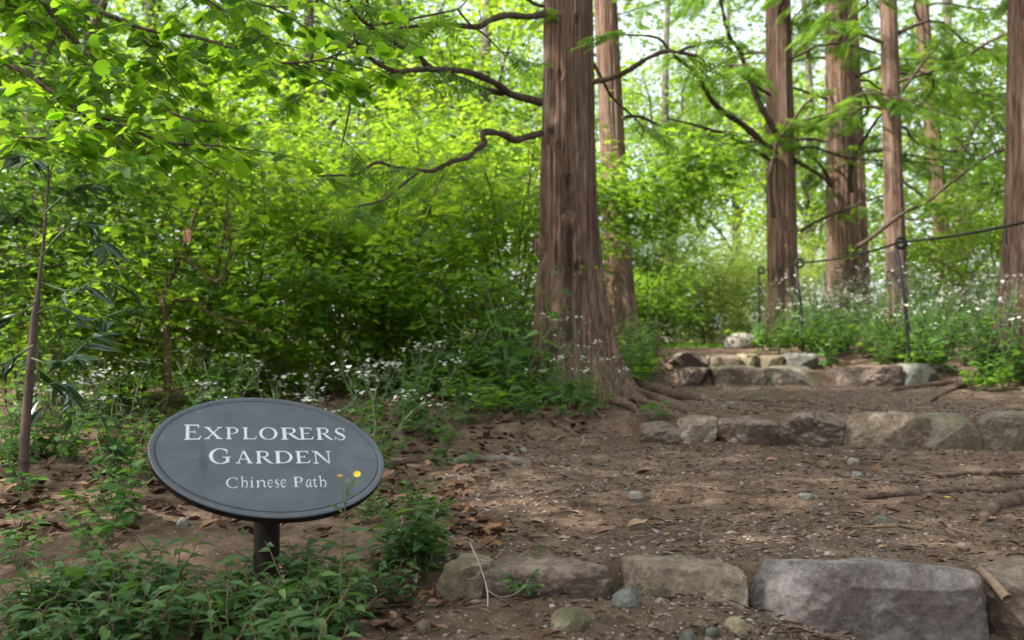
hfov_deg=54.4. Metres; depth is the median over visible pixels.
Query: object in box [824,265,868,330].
white aster
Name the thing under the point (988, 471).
tree root
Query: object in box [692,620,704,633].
rock
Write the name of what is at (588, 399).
white aster
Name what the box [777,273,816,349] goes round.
white aster
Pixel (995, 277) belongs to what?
white aster
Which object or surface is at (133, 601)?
smartweed
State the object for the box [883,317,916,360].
white aster
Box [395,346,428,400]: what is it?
white aster
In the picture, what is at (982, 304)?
white aster
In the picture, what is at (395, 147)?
shrub
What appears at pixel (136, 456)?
leafy herb
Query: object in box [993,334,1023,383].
white aster
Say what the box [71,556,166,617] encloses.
leafy herb
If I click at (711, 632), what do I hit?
rock
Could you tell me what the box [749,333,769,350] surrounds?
leafy herb
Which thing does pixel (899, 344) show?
leafy herb
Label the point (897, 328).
leafy herb
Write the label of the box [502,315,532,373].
white aster
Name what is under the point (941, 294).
white aster
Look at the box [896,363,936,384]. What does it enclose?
step stone
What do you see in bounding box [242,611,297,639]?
smartweed
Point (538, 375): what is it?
leafy herb
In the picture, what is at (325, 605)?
smartweed
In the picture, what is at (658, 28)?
woods
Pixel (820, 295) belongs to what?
white aster
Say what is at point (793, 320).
white aster
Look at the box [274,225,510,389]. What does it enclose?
shrub
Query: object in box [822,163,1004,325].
shrub
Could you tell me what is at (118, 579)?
smartweed
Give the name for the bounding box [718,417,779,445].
step stone
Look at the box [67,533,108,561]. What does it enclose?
leafy herb
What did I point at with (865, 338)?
white aster
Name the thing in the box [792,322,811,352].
white aster
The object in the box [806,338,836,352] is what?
leafy herb
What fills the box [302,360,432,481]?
white aster
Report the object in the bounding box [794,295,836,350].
white aster
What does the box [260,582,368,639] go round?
smartweed
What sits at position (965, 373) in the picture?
leafy herb
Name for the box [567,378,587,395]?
leafy herb
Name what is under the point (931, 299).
white aster
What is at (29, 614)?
smartweed
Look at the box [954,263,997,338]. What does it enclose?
white aster
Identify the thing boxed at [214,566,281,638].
smartweed
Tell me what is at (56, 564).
leafy herb
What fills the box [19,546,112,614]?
smartweed
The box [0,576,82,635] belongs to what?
smartweed
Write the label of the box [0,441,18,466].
leafy herb
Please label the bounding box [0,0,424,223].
broadleaf tree
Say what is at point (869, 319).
white aster
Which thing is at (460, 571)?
step stone
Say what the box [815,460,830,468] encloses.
rock
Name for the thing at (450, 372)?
white aster
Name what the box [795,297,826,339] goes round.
white aster
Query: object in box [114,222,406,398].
shrub
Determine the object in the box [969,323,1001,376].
white aster
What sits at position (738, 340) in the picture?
boulder
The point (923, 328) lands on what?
leafy herb
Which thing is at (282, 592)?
smartweed
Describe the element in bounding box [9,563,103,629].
smartweed
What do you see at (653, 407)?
leafy herb
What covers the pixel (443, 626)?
fallen leaf
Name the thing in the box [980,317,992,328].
leafy herb
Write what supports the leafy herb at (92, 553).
on the ground at (230, 539)
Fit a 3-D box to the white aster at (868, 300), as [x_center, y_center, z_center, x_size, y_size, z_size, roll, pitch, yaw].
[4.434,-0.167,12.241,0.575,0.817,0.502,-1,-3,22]
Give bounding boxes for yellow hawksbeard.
[318,471,372,632]
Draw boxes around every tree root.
[384,455,429,466]
[451,454,532,464]
[738,398,818,404]
[839,481,1023,500]
[872,468,1023,476]
[948,460,1023,465]
[978,491,1023,523]
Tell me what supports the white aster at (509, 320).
on the ground at (230, 539)
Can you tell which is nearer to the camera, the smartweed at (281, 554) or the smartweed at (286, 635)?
the smartweed at (286, 635)
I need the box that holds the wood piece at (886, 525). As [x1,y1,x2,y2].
[870,523,922,529]
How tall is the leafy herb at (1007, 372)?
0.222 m
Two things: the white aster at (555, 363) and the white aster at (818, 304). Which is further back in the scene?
the white aster at (818, 304)
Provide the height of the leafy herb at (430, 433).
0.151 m
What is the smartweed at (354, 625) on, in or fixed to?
on the ground at (230, 539)
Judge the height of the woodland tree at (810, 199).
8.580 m
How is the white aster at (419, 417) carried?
on the ground at (230, 539)
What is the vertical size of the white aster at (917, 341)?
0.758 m
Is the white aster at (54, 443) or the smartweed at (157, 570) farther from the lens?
the white aster at (54, 443)
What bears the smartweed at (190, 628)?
on the ground at (230, 539)
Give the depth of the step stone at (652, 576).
2.21 m
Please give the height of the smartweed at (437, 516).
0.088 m
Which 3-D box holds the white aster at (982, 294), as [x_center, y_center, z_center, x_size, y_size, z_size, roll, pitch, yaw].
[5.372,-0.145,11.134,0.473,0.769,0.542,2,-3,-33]
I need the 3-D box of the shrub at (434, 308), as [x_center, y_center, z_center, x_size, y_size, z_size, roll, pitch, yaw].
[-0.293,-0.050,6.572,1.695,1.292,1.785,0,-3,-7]
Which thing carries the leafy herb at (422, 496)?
on the path
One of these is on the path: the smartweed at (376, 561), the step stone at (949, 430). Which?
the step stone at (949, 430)
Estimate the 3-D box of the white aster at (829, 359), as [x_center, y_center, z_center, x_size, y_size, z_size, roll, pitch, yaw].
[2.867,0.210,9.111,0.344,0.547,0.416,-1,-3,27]
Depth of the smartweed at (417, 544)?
2.34 m
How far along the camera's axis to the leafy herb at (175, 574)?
2.22 m
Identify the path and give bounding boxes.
[358,348,1023,639]
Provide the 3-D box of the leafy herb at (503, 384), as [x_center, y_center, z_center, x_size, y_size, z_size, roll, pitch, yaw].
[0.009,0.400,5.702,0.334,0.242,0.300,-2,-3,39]
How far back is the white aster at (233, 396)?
4.22 m
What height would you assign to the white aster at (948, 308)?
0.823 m
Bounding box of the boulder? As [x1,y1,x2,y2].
[723,333,756,348]
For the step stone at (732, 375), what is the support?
on the path
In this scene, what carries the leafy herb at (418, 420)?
on the ground at (230, 539)
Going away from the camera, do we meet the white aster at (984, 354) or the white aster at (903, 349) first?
the white aster at (984, 354)
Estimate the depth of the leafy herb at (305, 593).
2.05 m
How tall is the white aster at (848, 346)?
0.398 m
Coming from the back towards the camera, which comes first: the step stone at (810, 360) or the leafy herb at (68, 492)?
the step stone at (810, 360)
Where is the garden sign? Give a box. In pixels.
[148,398,383,598]
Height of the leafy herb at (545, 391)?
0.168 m
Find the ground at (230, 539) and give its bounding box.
[0,327,1023,639]
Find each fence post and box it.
[757,266,764,347]
[794,258,804,348]
[894,236,911,363]
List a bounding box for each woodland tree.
[0,0,267,339]
[2,0,330,340]
[111,0,492,342]
[230,0,542,328]
[344,0,641,334]
[594,0,795,341]
[626,0,825,334]
[699,0,928,319]
[821,0,1006,327]
[875,14,1006,283]
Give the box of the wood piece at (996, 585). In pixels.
[977,566,1011,602]
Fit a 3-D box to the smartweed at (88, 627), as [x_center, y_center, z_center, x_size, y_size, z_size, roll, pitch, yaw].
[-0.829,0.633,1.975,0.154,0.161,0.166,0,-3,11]
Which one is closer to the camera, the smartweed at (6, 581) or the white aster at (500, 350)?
the smartweed at (6, 581)
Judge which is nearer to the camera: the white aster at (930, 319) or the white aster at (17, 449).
the white aster at (17, 449)
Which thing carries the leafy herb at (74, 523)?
on the ground at (230, 539)
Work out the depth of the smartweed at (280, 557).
2.14 m
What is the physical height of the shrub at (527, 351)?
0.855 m
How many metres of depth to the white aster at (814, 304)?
11.83 m
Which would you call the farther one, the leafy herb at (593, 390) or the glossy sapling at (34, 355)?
the leafy herb at (593, 390)
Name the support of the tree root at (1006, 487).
on the path
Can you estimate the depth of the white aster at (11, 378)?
6.85 m
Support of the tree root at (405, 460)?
on the ground at (230, 539)
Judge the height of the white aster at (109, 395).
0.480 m
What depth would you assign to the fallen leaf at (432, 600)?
2.14 m
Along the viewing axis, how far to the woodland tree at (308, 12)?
14.65 m
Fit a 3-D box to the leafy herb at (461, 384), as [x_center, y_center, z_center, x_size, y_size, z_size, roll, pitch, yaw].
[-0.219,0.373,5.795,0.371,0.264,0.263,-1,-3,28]
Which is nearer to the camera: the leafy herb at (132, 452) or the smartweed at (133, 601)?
the smartweed at (133, 601)
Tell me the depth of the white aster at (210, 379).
5.79 m
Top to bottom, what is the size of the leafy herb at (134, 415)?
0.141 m
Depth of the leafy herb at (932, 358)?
8.11 m
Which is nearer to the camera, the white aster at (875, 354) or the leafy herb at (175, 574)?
the leafy herb at (175, 574)
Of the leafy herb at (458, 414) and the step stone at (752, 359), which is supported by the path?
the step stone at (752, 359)
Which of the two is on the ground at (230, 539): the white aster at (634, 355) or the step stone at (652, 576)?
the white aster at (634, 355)
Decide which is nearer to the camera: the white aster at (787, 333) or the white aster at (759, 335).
the white aster at (787, 333)
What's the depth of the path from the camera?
3.07 m
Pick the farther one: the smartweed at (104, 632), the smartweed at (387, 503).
the smartweed at (387, 503)
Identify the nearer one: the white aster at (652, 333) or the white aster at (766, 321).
the white aster at (652, 333)
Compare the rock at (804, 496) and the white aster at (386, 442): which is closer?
the rock at (804, 496)
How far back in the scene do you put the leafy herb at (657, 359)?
8.31 m
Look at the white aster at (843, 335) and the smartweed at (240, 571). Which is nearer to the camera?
the smartweed at (240, 571)
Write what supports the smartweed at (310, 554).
on the ground at (230, 539)
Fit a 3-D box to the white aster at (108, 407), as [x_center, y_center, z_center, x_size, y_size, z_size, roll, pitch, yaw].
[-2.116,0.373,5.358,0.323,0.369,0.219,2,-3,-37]
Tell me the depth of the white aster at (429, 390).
6.64 m
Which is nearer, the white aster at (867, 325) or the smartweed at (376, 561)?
the smartweed at (376, 561)
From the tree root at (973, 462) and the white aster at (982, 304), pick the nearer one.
the tree root at (973, 462)
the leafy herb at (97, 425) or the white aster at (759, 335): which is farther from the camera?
the white aster at (759, 335)
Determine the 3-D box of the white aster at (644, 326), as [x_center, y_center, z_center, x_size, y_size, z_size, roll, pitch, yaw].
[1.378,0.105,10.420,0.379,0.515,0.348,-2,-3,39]
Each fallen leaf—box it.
[163,517,176,521]
[373,597,387,602]
[398,592,412,598]
[426,598,437,602]
[436,624,447,628]
[528,517,543,522]
[532,487,546,491]
[558,535,568,539]
[569,509,580,513]
[594,525,614,533]
[627,518,647,526]
[637,466,653,472]
[765,457,777,460]
[852,509,866,514]
[939,502,949,505]
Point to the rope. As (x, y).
(953, 235)
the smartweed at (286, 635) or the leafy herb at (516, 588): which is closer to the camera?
the smartweed at (286, 635)
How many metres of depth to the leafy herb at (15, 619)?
2.05 m
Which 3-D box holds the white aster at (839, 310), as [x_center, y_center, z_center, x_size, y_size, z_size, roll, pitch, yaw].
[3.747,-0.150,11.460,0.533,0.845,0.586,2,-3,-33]
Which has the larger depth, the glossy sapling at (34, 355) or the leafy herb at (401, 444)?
the leafy herb at (401, 444)
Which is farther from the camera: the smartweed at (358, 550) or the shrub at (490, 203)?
the shrub at (490, 203)
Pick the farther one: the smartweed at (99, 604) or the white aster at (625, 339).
the white aster at (625, 339)
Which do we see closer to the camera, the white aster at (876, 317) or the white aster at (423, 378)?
the white aster at (423, 378)
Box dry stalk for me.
[470,543,528,605]
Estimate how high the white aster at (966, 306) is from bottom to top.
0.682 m
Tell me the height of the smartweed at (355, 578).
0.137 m
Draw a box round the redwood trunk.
[886,246,896,340]
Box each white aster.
[0,367,41,433]
[0,370,38,455]
[0,403,20,456]
[0,403,57,458]
[0,411,52,483]
[1,350,18,398]
[2,384,65,459]
[20,381,74,459]
[36,355,113,459]
[38,365,131,460]
[47,358,103,425]
[47,368,117,453]
[62,354,160,474]
[78,336,153,401]
[89,359,142,417]
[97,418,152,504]
[103,398,147,455]
[113,357,182,422]
[170,339,249,400]
[170,345,269,405]
[170,358,217,406]
[185,361,258,402]
[192,349,235,401]
[201,345,257,399]
[233,356,322,402]
[283,363,324,404]
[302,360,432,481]
[304,357,328,388]
[307,327,357,392]
[310,346,403,439]
[311,383,346,415]
[346,353,395,419]
[353,372,415,467]
[363,337,465,430]
[381,343,440,414]
[391,352,434,431]
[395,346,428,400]
[403,354,442,401]
[408,350,446,395]
[418,312,488,401]
[423,353,458,398]
[428,337,493,400]
[431,375,477,453]
[438,311,511,390]
[439,349,474,399]
[447,329,489,384]
[468,292,552,397]
[469,288,534,398]
[496,287,572,385]
[496,320,557,400]
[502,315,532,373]
[522,311,591,405]
[524,353,591,416]
[558,340,606,416]
[572,354,629,409]
[617,301,639,346]
[617,315,655,364]
[618,323,655,372]
[618,335,652,379]
[618,341,633,365]
[625,305,659,343]
[628,314,656,355]
[631,324,666,371]
[633,340,659,379]
[636,320,664,352]
[646,309,677,351]
[743,300,764,337]
[749,313,778,351]
[752,285,766,311]
[753,302,779,345]
[753,312,764,346]
[764,283,798,339]
[767,302,801,353]
[773,308,805,346]
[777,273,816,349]
[779,288,838,349]
[791,275,832,335]
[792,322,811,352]
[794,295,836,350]
[794,312,830,349]
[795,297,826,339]
[796,287,831,329]
[796,305,836,352]
[800,280,835,337]
[800,280,839,330]
[802,309,841,352]
[804,273,838,336]
[804,314,844,368]
[805,270,870,333]
[809,268,852,330]
[816,279,848,329]
[817,304,856,355]
[823,308,860,345]
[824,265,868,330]
[828,318,858,352]
[830,299,861,341]
[831,282,879,335]
[833,318,861,353]
[835,285,877,347]
[841,263,902,334]
[843,275,883,330]
[846,281,888,358]
[853,273,884,326]
[854,297,883,349]
[856,301,877,333]
[857,297,884,334]
[859,298,903,350]
[859,320,898,364]
[862,304,890,350]
[868,284,909,340]
[868,331,895,364]
[870,266,911,310]
[870,267,951,355]
[872,267,948,358]
[873,288,925,362]
[879,290,899,327]
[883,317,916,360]
[895,279,949,357]
[897,260,976,331]
[899,279,938,328]
[900,297,940,335]
[904,309,935,346]
[907,314,952,363]
[908,274,971,348]
[909,279,948,322]
[909,287,938,318]
[917,302,958,367]
[919,302,946,335]
[919,303,950,340]
[921,279,963,318]
[921,283,958,347]
[922,294,959,335]
[923,314,973,374]
[928,282,974,333]
[937,282,987,351]
[937,290,978,343]
[939,276,982,339]
[950,288,1021,374]
[951,273,1022,376]
[952,281,992,336]
[953,297,980,342]
[953,326,974,366]
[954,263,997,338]
[955,261,999,334]
[959,310,1009,372]
[960,336,1012,391]
[964,262,997,319]
[964,274,997,339]
[969,276,996,322]
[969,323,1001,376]
[974,269,1023,386]
[985,294,1023,383]
[990,280,1023,370]
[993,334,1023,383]
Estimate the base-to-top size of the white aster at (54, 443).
0.476 m
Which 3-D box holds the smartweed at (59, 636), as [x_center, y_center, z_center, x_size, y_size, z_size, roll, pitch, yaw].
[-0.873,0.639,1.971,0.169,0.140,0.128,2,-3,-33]
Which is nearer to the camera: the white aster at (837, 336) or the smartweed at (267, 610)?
the smartweed at (267, 610)
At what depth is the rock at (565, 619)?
1.95 m
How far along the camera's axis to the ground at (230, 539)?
3.09 m
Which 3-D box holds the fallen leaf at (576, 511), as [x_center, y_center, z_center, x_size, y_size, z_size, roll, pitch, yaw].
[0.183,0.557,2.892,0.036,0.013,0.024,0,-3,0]
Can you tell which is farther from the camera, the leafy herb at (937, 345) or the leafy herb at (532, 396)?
the leafy herb at (937, 345)
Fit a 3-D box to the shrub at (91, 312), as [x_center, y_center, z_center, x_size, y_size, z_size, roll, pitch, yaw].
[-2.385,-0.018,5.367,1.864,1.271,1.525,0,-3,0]
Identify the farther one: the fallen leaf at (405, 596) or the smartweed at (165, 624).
the fallen leaf at (405, 596)
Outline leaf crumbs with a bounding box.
[355,370,1023,639]
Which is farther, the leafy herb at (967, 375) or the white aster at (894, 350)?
the white aster at (894, 350)
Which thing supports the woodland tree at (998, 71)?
on the ground at (230, 539)
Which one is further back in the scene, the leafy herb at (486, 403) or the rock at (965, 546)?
the leafy herb at (486, 403)
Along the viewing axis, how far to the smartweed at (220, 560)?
2.19 m
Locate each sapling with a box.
[0,153,149,491]
[43,88,292,412]
[148,143,267,402]
[166,10,274,363]
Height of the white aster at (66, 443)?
0.411 m
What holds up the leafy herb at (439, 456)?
on the ground at (230, 539)
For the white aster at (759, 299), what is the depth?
12.96 m
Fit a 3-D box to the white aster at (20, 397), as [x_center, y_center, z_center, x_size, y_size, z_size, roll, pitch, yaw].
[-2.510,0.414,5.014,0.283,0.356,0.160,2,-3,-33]
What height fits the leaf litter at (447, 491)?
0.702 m
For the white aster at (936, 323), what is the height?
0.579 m
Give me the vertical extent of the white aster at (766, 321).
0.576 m
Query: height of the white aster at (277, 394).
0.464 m
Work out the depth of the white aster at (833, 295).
11.98 m
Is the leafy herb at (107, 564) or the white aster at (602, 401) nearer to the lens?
the leafy herb at (107, 564)
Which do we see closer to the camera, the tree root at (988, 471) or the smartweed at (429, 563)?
the smartweed at (429, 563)
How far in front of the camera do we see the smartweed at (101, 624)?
1.98 m
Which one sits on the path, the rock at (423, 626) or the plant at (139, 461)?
the rock at (423, 626)
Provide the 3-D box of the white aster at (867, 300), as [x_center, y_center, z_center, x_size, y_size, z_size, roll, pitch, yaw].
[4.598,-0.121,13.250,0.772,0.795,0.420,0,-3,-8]
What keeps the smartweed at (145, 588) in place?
on the ground at (230, 539)
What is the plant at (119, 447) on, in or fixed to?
on the ground at (230, 539)
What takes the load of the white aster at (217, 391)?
on the ground at (230, 539)
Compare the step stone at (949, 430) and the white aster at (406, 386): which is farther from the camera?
the white aster at (406, 386)
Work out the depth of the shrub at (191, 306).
5.87 m
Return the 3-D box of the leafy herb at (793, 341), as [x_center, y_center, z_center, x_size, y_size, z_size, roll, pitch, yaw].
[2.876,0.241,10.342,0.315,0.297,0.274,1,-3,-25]
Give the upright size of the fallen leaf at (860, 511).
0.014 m
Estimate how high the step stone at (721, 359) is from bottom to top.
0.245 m
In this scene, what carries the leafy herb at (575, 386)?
on the ground at (230, 539)
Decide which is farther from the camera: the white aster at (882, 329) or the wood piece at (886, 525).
the white aster at (882, 329)
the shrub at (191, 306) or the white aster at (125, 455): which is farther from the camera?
the shrub at (191, 306)
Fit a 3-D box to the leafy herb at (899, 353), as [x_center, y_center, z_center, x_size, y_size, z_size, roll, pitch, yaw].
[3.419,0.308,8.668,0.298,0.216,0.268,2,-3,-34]
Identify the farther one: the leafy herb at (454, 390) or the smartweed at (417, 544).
the leafy herb at (454, 390)
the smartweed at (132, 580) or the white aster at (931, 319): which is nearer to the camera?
the smartweed at (132, 580)
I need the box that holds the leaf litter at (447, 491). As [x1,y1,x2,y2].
[0,355,680,632]
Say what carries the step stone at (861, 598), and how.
on the path
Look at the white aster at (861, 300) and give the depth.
12.42 m
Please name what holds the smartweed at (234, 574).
on the ground at (230, 539)
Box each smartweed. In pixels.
[0,550,62,637]
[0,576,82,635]
[0,582,79,639]
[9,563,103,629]
[16,617,83,639]
[17,556,105,631]
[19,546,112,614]
[29,602,134,639]
[33,606,115,639]
[38,587,152,639]
[42,597,144,631]
[43,603,89,639]
[47,596,134,639]
[53,607,103,639]
[59,621,107,639]
[77,587,206,639]
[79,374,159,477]
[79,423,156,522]
[82,618,166,639]
[84,537,167,605]
[84,579,200,639]
[86,556,124,597]
[89,551,142,599]
[91,567,157,622]
[94,562,141,602]
[110,569,143,606]
[117,560,194,613]
[128,627,180,639]
[130,533,218,607]
[140,582,190,630]
[143,582,220,639]
[163,580,224,637]
[176,559,260,611]
[180,561,275,630]
[183,578,281,639]
[184,565,230,604]
[187,586,242,633]
[203,564,338,639]
[205,561,279,596]
[214,559,252,596]
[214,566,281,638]
[217,527,324,582]
[228,563,288,598]
[238,555,300,582]
[240,539,301,578]
[242,581,317,639]
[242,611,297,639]
[244,541,323,601]
[244,587,341,639]
[247,558,330,632]
[250,564,333,631]
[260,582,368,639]
[261,580,297,586]
[262,543,344,614]
[268,588,343,639]
[270,588,326,638]
[279,532,368,609]
[303,542,372,611]
[303,579,387,635]
[313,561,381,618]
[353,549,412,601]
[356,486,389,510]
[362,518,436,573]
[364,535,400,575]
[367,493,403,525]
[369,498,459,568]
[376,558,420,602]
[383,518,404,547]
[384,505,454,583]
[391,475,441,515]
[399,537,433,576]
[420,501,453,524]
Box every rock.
[176,517,188,528]
[416,619,431,634]
[516,447,526,453]
[550,606,590,633]
[611,587,641,608]
[629,491,642,501]
[679,630,697,639]
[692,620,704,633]
[705,627,718,637]
[723,616,747,639]
[797,492,812,499]
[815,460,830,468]
[847,457,858,464]
[851,470,862,477]
[874,516,889,523]
[955,542,970,551]
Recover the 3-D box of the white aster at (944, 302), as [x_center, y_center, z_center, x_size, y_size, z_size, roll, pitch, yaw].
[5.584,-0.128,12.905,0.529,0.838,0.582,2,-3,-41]
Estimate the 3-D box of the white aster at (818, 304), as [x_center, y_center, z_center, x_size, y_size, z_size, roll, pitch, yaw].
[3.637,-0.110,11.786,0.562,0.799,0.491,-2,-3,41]
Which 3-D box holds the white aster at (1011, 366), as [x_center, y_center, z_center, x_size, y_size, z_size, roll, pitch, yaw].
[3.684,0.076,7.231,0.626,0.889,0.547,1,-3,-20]
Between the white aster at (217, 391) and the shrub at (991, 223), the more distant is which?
the shrub at (991, 223)
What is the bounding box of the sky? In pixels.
[0,0,1006,327]
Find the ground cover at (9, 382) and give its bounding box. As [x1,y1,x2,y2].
[0,338,523,391]
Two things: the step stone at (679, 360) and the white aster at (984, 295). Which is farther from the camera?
the white aster at (984, 295)
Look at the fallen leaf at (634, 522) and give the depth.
2.75 m
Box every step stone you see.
[435,553,492,600]
[482,554,614,598]
[621,554,748,608]
[639,421,681,444]
[667,352,707,368]
[674,367,710,386]
[676,414,717,443]
[703,353,740,366]
[708,364,766,386]
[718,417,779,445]
[737,353,759,366]
[749,557,988,639]
[759,355,784,367]
[762,364,819,385]
[777,412,845,447]
[780,353,818,368]
[826,365,903,385]
[841,411,929,449]
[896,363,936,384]
[921,412,983,449]
[973,556,1023,639]
[974,410,1023,450]
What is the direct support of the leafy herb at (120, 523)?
on the ground at (230, 539)
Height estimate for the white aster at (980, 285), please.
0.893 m
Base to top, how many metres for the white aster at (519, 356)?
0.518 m
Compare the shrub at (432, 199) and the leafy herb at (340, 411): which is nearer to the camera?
the leafy herb at (340, 411)
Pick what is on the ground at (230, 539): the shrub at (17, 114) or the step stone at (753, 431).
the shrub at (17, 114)
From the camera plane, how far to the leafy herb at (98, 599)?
2.20 m
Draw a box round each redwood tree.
[263,0,746,427]
[482,0,775,350]
[593,0,989,346]
[673,0,1005,335]
[731,0,968,322]
[744,0,1006,335]
[766,0,1006,337]
[807,0,1023,401]
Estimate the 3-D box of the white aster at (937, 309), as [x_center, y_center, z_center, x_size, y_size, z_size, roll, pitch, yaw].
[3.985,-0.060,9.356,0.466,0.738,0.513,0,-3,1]
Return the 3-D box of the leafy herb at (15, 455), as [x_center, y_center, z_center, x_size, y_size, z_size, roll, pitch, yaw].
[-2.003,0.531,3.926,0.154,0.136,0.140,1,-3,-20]
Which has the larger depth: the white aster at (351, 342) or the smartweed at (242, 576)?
the white aster at (351, 342)
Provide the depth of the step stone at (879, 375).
8.00 m
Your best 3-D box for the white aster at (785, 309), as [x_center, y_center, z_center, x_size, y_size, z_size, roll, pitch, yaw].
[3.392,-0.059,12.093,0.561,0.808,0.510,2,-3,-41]
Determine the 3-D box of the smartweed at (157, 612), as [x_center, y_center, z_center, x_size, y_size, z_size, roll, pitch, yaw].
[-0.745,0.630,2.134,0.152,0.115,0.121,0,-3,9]
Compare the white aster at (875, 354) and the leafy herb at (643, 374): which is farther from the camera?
the white aster at (875, 354)
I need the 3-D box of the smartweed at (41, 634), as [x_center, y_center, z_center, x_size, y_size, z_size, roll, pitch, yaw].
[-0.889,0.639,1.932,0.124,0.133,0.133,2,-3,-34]
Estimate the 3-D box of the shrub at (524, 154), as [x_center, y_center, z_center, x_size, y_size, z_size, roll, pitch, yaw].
[-0.344,-1.058,10.684,3.379,3.041,3.343,0,-3,0]
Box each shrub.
[0,24,258,405]
[0,31,280,304]
[0,92,379,375]
[0,108,316,396]
[0,186,296,405]
[0,206,235,421]
[1,0,320,345]
[87,75,439,395]
[90,20,422,312]
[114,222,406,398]
[164,84,499,366]
[172,134,540,392]
[195,0,542,341]
[227,159,477,393]
[248,64,540,365]
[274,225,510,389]
[319,78,625,347]
[338,78,648,370]
[342,215,615,396]
[454,266,571,403]
[509,127,772,358]
[533,178,737,333]
[632,207,825,343]
[633,239,716,347]
[682,217,884,341]
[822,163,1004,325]
[836,175,1003,336]
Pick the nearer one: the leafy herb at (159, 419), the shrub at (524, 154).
the leafy herb at (159, 419)
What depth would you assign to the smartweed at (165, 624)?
1.96 m
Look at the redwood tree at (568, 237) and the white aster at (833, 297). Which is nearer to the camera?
the redwood tree at (568, 237)
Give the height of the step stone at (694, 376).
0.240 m
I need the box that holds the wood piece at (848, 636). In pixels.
[811,632,851,638]
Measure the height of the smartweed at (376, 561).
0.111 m
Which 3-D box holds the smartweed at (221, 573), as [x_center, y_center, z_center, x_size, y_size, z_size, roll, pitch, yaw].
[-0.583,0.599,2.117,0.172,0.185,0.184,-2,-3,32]
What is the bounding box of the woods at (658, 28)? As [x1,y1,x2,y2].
[0,0,1006,341]
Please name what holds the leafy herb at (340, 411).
on the ground at (230, 539)
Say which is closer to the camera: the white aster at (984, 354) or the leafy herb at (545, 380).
the leafy herb at (545, 380)
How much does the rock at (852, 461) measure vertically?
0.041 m
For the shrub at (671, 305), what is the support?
on the ground at (230, 539)
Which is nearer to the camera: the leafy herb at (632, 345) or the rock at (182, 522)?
the rock at (182, 522)
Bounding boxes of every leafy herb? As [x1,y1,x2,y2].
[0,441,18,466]
[0,443,17,466]
[0,509,51,545]
[0,530,31,563]
[0,531,51,570]
[0,593,55,638]
[0,605,43,639]
[1,471,50,503]
[8,555,105,606]
[29,547,143,608]
[40,482,110,527]
[41,435,86,462]
[41,570,160,630]
[48,501,117,544]
[50,545,127,607]
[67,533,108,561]
[70,580,114,618]
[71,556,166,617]
[77,497,133,537]
[86,419,109,435]
[122,413,157,435]
[123,440,150,478]
[128,443,145,467]
[135,435,149,452]
[144,422,159,434]
[149,572,269,638]
[153,405,184,421]
[153,415,165,424]
[153,569,212,598]
[162,395,186,408]
[230,585,311,626]
[262,571,336,616]
[278,563,359,613]
[333,406,362,419]
[352,501,377,521]
[371,504,447,564]
[377,373,404,394]
[381,436,413,457]
[393,516,452,556]
[397,489,438,512]
[401,414,441,441]
[405,525,455,570]
[411,413,451,439]
[418,494,451,517]
[423,448,454,468]
[435,373,483,409]
[437,400,470,420]
[441,361,496,401]
[444,390,474,410]
[446,385,473,404]
[446,402,477,424]
[456,380,487,401]
[457,451,480,465]
[462,362,512,393]
[466,386,502,421]
[467,367,529,406]
[469,376,518,419]
[470,371,527,410]
[478,369,544,406]
[495,379,530,401]
[495,565,545,597]
[502,366,544,381]
[503,382,550,403]
[504,399,533,414]
[505,391,540,420]
[508,371,561,395]
[513,383,550,412]
[514,392,554,420]
[528,379,551,403]
[529,545,558,557]
[533,373,549,388]
[537,384,572,405]
[546,376,575,400]
[547,380,601,409]
[561,378,594,397]
[564,378,594,404]
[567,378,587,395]
[619,342,637,358]
[622,353,655,382]
[626,345,662,365]
[629,349,665,374]
[634,400,673,420]
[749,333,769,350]
[756,395,771,404]
[757,330,782,350]
[776,330,805,352]
[802,337,817,350]
[805,332,848,354]
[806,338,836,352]
[845,323,884,346]
[856,331,901,355]
[880,319,920,344]
[880,331,925,355]
[882,346,914,362]
[897,323,939,346]
[898,351,924,363]
[900,334,949,361]
[911,342,955,368]
[955,361,1011,391]
[958,346,1010,367]
[958,367,982,389]
[979,369,1008,392]
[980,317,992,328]
[987,365,1017,390]
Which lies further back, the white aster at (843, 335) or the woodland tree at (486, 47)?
the woodland tree at (486, 47)
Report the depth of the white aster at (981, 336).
7.64 m
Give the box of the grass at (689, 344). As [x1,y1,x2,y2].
[649,340,723,347]
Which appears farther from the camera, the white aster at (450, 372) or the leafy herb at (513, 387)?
the white aster at (450, 372)
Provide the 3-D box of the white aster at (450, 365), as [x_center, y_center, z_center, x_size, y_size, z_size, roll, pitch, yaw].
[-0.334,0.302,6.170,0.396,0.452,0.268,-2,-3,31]
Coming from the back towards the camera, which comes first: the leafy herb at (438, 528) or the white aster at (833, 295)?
the white aster at (833, 295)
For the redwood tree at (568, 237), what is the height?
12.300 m
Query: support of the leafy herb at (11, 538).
on the ground at (230, 539)
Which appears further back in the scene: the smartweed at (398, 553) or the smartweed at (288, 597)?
the smartweed at (398, 553)
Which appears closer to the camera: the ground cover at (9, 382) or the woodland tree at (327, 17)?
the ground cover at (9, 382)
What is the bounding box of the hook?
[1005,226,1007,244]
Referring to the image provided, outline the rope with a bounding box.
[760,221,1023,270]
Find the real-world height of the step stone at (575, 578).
0.196 m
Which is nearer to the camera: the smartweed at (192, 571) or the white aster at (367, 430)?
the smartweed at (192, 571)
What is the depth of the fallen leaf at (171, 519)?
2.91 m

